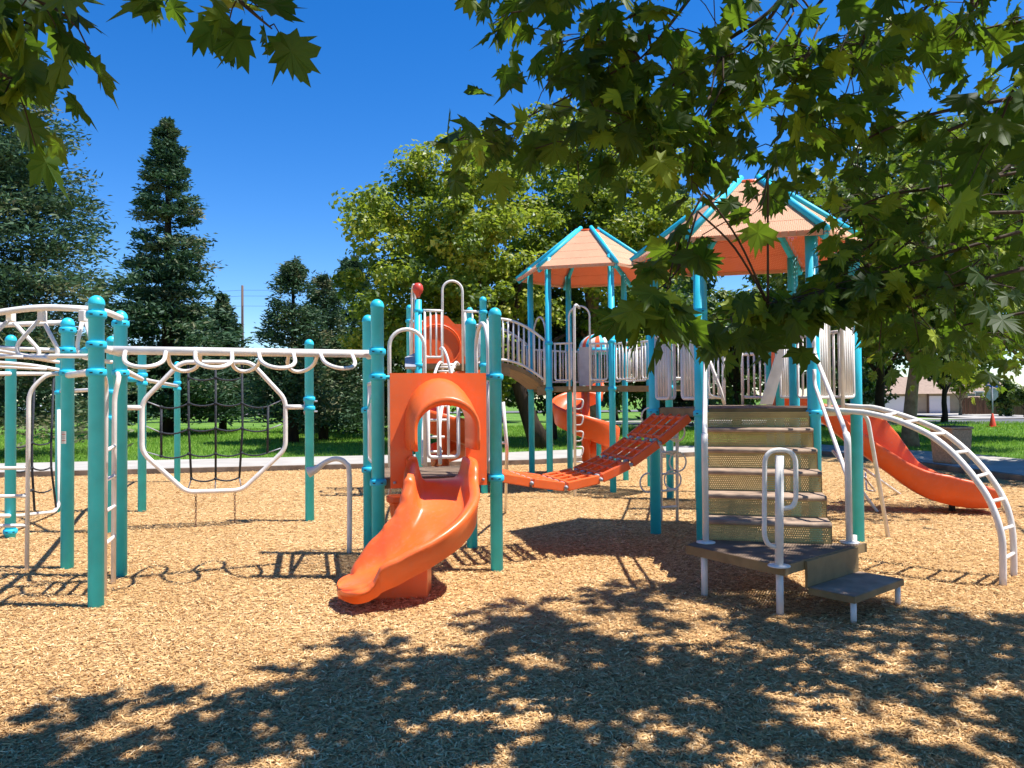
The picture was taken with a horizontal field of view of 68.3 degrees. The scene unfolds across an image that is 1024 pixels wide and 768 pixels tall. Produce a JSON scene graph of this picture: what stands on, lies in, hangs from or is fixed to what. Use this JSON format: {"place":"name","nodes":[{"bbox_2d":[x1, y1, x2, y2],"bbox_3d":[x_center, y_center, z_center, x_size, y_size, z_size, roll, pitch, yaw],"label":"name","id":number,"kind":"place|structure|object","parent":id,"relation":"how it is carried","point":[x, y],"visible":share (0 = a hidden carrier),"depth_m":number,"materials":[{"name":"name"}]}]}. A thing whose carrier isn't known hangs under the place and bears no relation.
{"place":"outdoors","nodes":[
{"label":"outdoors","id":0,"kind":"place"},
{"bbox_2d":[245,410,637,414],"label":"road","id":1,"kind":"structure","parent":0,"point":[538,411],"depth_m":97.51,"materials":[{"name":"grey asphalt"}]},
{"bbox_2d":[0,455,1023,767],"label":"wood chip bed","id":2,"kind":"object","parent":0,"point":[532,515],"visible":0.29,"depth_m":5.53,"materials":[{"name":"beige wood"}]},
{"bbox_2d":[0,174,1017,622],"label":"play structure","id":3,"kind":"object","parent":2,"relation":"on","point":[420,534],"visible":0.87,"depth_m":7.25,"materials":[{"name":"teal paint"}]},
{"bbox_2d":[0,0,1023,404],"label":"plane tree","id":4,"kind":"object","parent":2,"relation":"on","point":[656,128],"visible":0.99,"depth_m":3.77,"materials":[{"name":"green plant"}]},
{"bbox_2d":[0,444,1023,474],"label":"path","id":5,"kind":"structure","parent":0,"point":[1004,464],"depth_m":17.66,"materials":[{"name":"concrete"}]},
{"bbox_2d":[930,425,973,463],"bbox_3d":[9.288,1.275,15.978,0.600,0.785,0.600,0,-1,-17],"label":"litter bin","id":6,"kind":"object","parent":5,"relation":"on","point":[963,434],"visible":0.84,"depth_m":15.77,"materials":[{"name":"grey concrete"}]},
{"bbox_2d":[0,399,1023,462],"bbox_3d":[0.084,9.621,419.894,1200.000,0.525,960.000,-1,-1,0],"label":"lawn","id":7,"kind":"structure","parent":0,"point":[514,419],"depth_m":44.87,"materials":[{"name":"green plant"}]},
{"bbox_2d":[4,361,80,412],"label":"broadleaf tree","id":8,"kind":"object","parent":7,"relation":"on","point":[42,385],"visible":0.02,"depth_m":74.54,"materials":[{"name":"green plant"}]},
{"bbox_2d":[0,17,158,453],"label":"redwood tree","id":9,"kind":"object","parent":7,"relation":"on","point":[24,203],"visible":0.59,"depth_m":21.79,"materials":[{"name":"green plant"}]},
{"bbox_2d":[74,277,137,424],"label":"redwood tree","id":10,"kind":"object","parent":7,"relation":"on","point":[86,385],"visible":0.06,"depth_m":49.85,"materials":[{"name":"green plant"}]},
{"bbox_2d":[75,116,251,434],"bbox_3d":[-15.508,-4.876,34.050,7.792,14.592,7.195,-1,-1,0],"label":"redwood tree","id":11,"kind":"object","parent":7,"relation":"on","point":[149,310],"visible":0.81,"depth_m":33.44,"materials":[{"name":"green plant"}]},
{"bbox_2d":[175,355,255,421],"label":"broadleaf tree","id":12,"kind":"object","parent":7,"relation":"on","point":[210,420],"depth_m":59.71,"materials":[{"name":"green plant"}]},
{"bbox_2d":[180,290,264,429],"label":"redwood tree","id":13,"kind":"object","parent":7,"relation":"on","point":[223,318],"visible":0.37,"depth_m":37.74,"materials":[{"name":"green plant"}]},
{"bbox_2d":[109,285,357,347],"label":"utility pole","id":14,"kind":"object","parent":7,"relation":"on","point":[242,304],"visible":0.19,"depth_m":80.09,"materials":[{"name":"brown wood"}]},
{"bbox_2d":[232,255,350,443],"bbox_3d":[-7.856,-1.193,27.122,4.298,6.837,4.230,-1,-1,0],"label":"redwood tree","id":15,"kind":"object","parent":7,"relation":"on","point":[292,275],"visible":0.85,"depth_m":26.61,"materials":[{"name":"green plant"}]},
{"bbox_2d":[278,271,362,439],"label":"redwood tree","id":16,"kind":"object","parent":7,"relation":"on","point":[324,283],"visible":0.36,"depth_m":28.83,"materials":[{"name":"green plant"}]},
{"bbox_2d":[299,255,403,433],"bbox_3d":[-7.788,-1.490,36.176,5.972,9.401,6.114,-1,-1,38],"label":"redwood tree","id":17,"kind":"object","parent":7,"relation":"on","point":[346,262],"visible":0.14,"depth_m":35.80,"materials":[{"name":"green plant"}]},
{"bbox_2d":[341,319,455,416],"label":"broadleaf tree","id":18,"kind":"object","parent":7,"relation":"on","point":[397,363],"visible":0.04,"depth_m":31.79,"materials":[{"name":"green plant"}]},
{"bbox_2d":[328,126,578,448],"bbox_3d":[-1.772,-2.872,24.262,7.869,10.290,7.720,-1,-1,0],"label":"broadleaf tree","id":19,"kind":"object","parent":7,"relation":"on","point":[474,269],"visible":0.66,"depth_m":22.70,"materials":[{"name":"green plant"}]},
{"bbox_2d":[0,451,1023,481],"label":"kerb","id":20,"kind":"structure","parent":7,"relation":"on","point":[998,475],"depth_m":16.36,"materials":[{"name":"concrete"}]},
{"bbox_2d":[502,333,542,421],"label":"broadleaf tree","id":21,"kind":"object","parent":7,"relation":"on","point":[511,400],"visible":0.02,"depth_m":49.88,"materials":[{"name":"green plant"}]},
{"bbox_2d":[504,286,631,439],"bbox_3d":[1.292,-1.062,28.827,6.414,6.552,5.628,-1,-1,0],"label":"broadleaf tree","id":22,"kind":"object","parent":7,"relation":"on","point":[557,330],"visible":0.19,"depth_m":27.73,"materials":[{"name":"green plant"}]},
{"bbox_2d":[477,98,699,437],"bbox_3d":[2.797,-4.435,27.598,8.250,13.184,7.911,-1,-1,0],"label":"broadleaf tree","id":23,"kind":"object","parent":7,"relation":"on","point":[631,227],"visible":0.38,"depth_m":25.89,"materials":[{"name":"green plant"}]},
{"bbox_2d":[601,367,676,420],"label":"broadleaf tree","id":24,"kind":"object","parent":7,"relation":"on","point":[617,418],"depth_m":54.80,"materials":[{"name":"green plant"}]},
{"bbox_2d":[599,285,733,420],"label":"broadleaf tree","id":25,"kind":"object","parent":7,"relation":"on","point":[640,396],"visible":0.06,"depth_m":32.06,"materials":[{"name":"green plant"}]},
{"bbox_2d":[636,183,722,423],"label":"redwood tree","id":26,"kind":"object","parent":7,"relation":"on","point":[678,401],"visible":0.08,"depth_m":41.34,"materials":[{"name":"green plant"}]},
{"bbox_2d":[669,263,805,425],"bbox_3d":[10.988,-1.896,35.468,7.896,8.247,7.709,-1,-1,0],"label":"broadleaf tree","id":27,"kind":"object","parent":7,"relation":"on","point":[733,394],"visible":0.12,"depth_m":35.92,"materials":[{"name":"green plant"}]},
{"bbox_2d":[686,349,806,404],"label":"broadleaf tree","id":28,"kind":"object","parent":7,"relation":"on","point":[757,381],"visible":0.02,"depth_m":54.23,"materials":[{"name":"green plant"}]},
{"bbox_2d":[734,273,895,400],"bbox_3d":[14.987,-1.845,38.148,7.922,8.179,7.365,-1,-1,21],"label":"broadleaf tree","id":29,"kind":"object","parent":7,"relation":"on","point":[867,385],"visible":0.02,"depth_m":36.92,"materials":[{"name":"green plant"}]},
{"bbox_2d":[834,220,898,420],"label":"broadleaf tree","id":30,"kind":"object","parent":7,"relation":"on","point":[880,394],"depth_m":30.89,"materials":[{"name":"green plant"}]},
{"bbox_2d":[831,339,908,404],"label":"broadleaf tree","id":31,"kind":"object","parent":7,"relation":"on","point":[869,397],"visible":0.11,"depth_m":43.10,"materials":[{"name":"green plant"}]},
{"bbox_2d":[751,108,1023,447],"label":"broadleaf tree","id":32,"kind":"object","parent":7,"relation":"on","point":[909,437],"visible":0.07,"depth_m":21.64,"materials":[{"name":"green plant"}]},
{"bbox_2d":[891,303,1010,422],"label":"broadleaf tree","id":33,"kind":"object","parent":7,"relation":"on","point":[944,417],"visible":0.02,"depth_m":40.86,"materials":[{"name":"green plant"}]},
{"bbox_2d":[936,369,990,414],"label":"broadleaf tree","id":34,"kind":"object","parent":7,"relation":"on","point":[960,390],"visible":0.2,"depth_m":55.88,"materials":[{"name":"green plant"}]},
{"bbox_2d":[930,377,1002,396],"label":"house","id":35,"kind":"structure","parent":7,"relation":"on","point":[976,393],"depth_m":65.90,"materials":[{"name":"paint"}]},
{"bbox_2d":[968,391,983,395],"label":"window","id":36,"kind":"structure","parent":35,"relation":"in","point":[976,393],"depth_m":65.86,"materials":[{"name":"white"}]},
{"bbox_2d":[921,194,1023,289],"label":"broadleaf tree","id":37,"kind":"object","parent":7,"relation":"on","point":[1010,196],"visible":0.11,"depth_m":16.87,"materials":[{"name":"green plant"}]},
{"bbox_2d":[923,218,1023,359],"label":"broadleaf tree","id":38,"kind":"object","parent":7,"relation":"on","point":[1008,346],"visible":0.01,"depth_m":25.44,"materials":[{"name":"green plant"}]},
{"bbox_2d":[961,397,991,413],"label":"wooden fence","id":39,"kind":"object","parent":7,"relation":"on","point":[979,407],"visible":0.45,"depth_m":57.96,"materials":[{"name":"brown wood"}]},
{"bbox_2d":[986,381,998,412],"bbox_3d":[23.866,1.000,37.484,0.677,2.280,0.344,-1,-1,18],"label":"street sign","id":40,"kind":"object","parent":7,"relation":"on","point":[992,393],"visible":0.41,"depth_m":37.54,"materials":[{"name":"grey metal"}]},
{"bbox_2d":[989,413,999,426],"bbox_3d":[22.582,1.700,35.491,0.420,0.630,0.420,-1,-1,0],"label":"traffic cone","id":41,"kind":"object","parent":7,"relation":"on","point":[992,422],"visible":0.87,"depth_m":35.41,"materials":[{"name":"orange plastic"}]},
{"bbox_2d":[979,379,1022,415],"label":"shrub","id":42,"kind":"object","parent":7,"relation":"on","point":[1006,400],"visible":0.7,"depth_m":52.79,"materials":[{"name":"green plant"}]},
{"bbox_2d":[984,397,1023,414],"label":"wooden fence","id":43,"kind":"object","parent":7,"relation":"on","point":[1018,410],"visible":0.06,"depth_m":58.95,"materials":[{"name":"brown wood"}]},
{"bbox_2d":[1007,386,1023,416],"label":"broadleaf tree","id":44,"kind":"object","parent":7,"relation":"on","point":[1017,394],"visible":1,"depth_m":49.97,"materials":[{"name":"green plant"}]},
{"bbox_2d":[0,0,1023,398],"label":"sky","id":45,"kind":"structure","parent":0,"point":[266,160],"materials":[{"name":"blue"}]},
{"bbox_2d":[607,417,1023,421],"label":"pavement","id":46,"kind":"structure","parent":0,"point":[900,418],"depth_m":46.87,"materials":[{"name":"concrete"}]},
{"bbox_2d":[616,419,1023,426],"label":"road","id":47,"kind":"structure","parent":0,"point":[962,420],"depth_m":43.12,"materials":[{"name":"grey asphalt"}]},
{"bbox_2d":[837,377,973,412],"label":"house","id":48,"kind":"structure","parent":0,"point":[929,397],"depth_m":61.97,"materials":[{"name":"paint"}]},
{"bbox_2d":[884,396,904,412],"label":"garage door","id":49,"kind":"structure","parent":48,"relation":"in","point":[898,404],"depth_m":61.93,"materials":[{"name":"white metal"}]},
{"bbox_2d":[929,396,949,412],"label":"garage door","id":50,"kind":"structure","parent":48,"relation":"in","point":[934,401],"depth_m":61.93,"materials":[{"name":"white metal"}]},
{"bbox_2d":[917,413,1022,417],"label":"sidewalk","id":51,"kind":"structure","parent":0,"point":[963,415],"depth_m":54.83,"materials":[{"name":"concrete"}]}
]}

